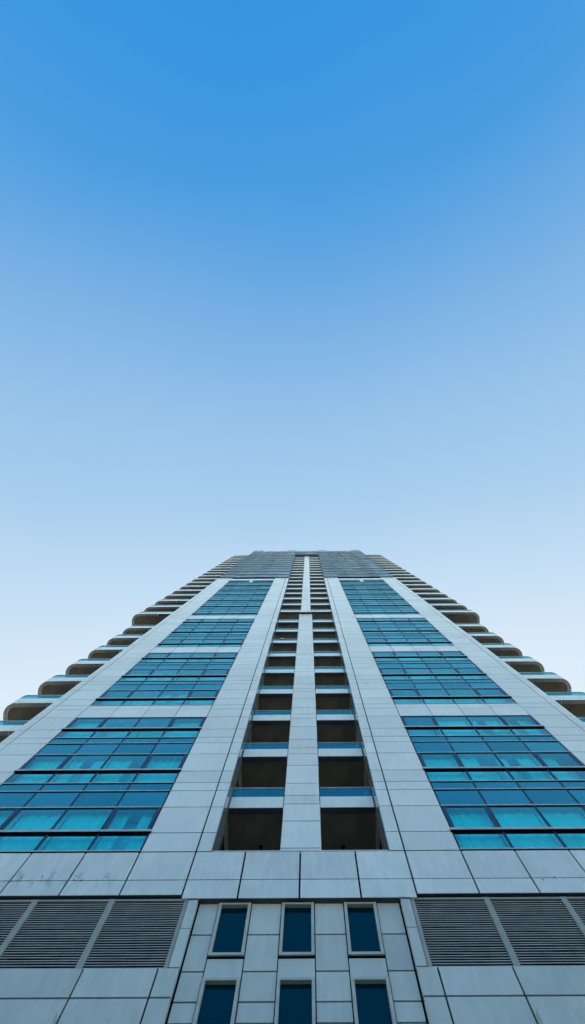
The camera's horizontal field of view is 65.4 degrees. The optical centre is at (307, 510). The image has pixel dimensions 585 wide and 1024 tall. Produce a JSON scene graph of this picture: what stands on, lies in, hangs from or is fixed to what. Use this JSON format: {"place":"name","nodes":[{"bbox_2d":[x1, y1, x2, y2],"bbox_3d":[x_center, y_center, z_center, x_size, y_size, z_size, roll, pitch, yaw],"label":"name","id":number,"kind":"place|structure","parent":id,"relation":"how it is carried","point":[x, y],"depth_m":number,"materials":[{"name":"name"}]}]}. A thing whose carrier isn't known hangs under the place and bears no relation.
{"place":"outdoors","nodes":[
{"label":"outdoors","id":0,"kind":"place"},
{"bbox_2d":[0,550,584,1023],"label":"apartment tower","id":1,"kind":"structure","parent":0,"point":[356,794],"depth_m":15.64,"materials":[{"name":"grey concrete"}]},
{"bbox_2d":[192,977,239,1023],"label":"small window","id":2,"kind":"structure","parent":1,"relation":"in","point":[217,1001],"depth_m":9.54,"materials":[{"name":"teal glass"}]},
{"bbox_2d":[207,902,250,958],"bbox_3d":[-1.887,10.274,11.139,0.860,1.427,0.142,0,-90,0],"label":"small window","id":3,"kind":"structure","parent":1,"relation":"in","point":[230,931],"depth_m":11.12,"materials":[{"name":"teal glass"}]},
{"bbox_2d":[274,977,315,1023],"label":"small window","id":4,"kind":"structure","parent":1,"relation":"in","point":[295,996],"depth_m":9.55,"materials":[{"name":"teal glass"}]},
{"bbox_2d":[278,902,314,958],"bbox_3d":[-0.258,10.265,11.139,0.860,1.427,0.142,0,-90,0],"label":"small window","id":5,"kind":"structure","parent":1,"relation":"in","point":[296,941],"depth_m":11.11,"materials":[{"name":"teal glass"}]},
{"bbox_2d":[344,902,385,959],"bbox_3d":[1.352,10.256,11.139,0.860,1.427,0.142,0,-90,0],"label":"small window","id":6,"kind":"structure","parent":1,"relation":"in","point":[363,932],"depth_m":11.13,"materials":[{"name":"teal glass"}]},
{"bbox_2d":[351,977,396,1023],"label":"small window","id":7,"kind":"structure","parent":1,"relation":"in","point":[372,1000],"depth_m":9.54,"materials":[{"name":"teal glass"}]},
{"bbox_2d":[0,0,584,724],"label":"sky","id":8,"kind":"structure","parent":0,"point":[276,275],"materials":[{"name":"blue"}]}
]}

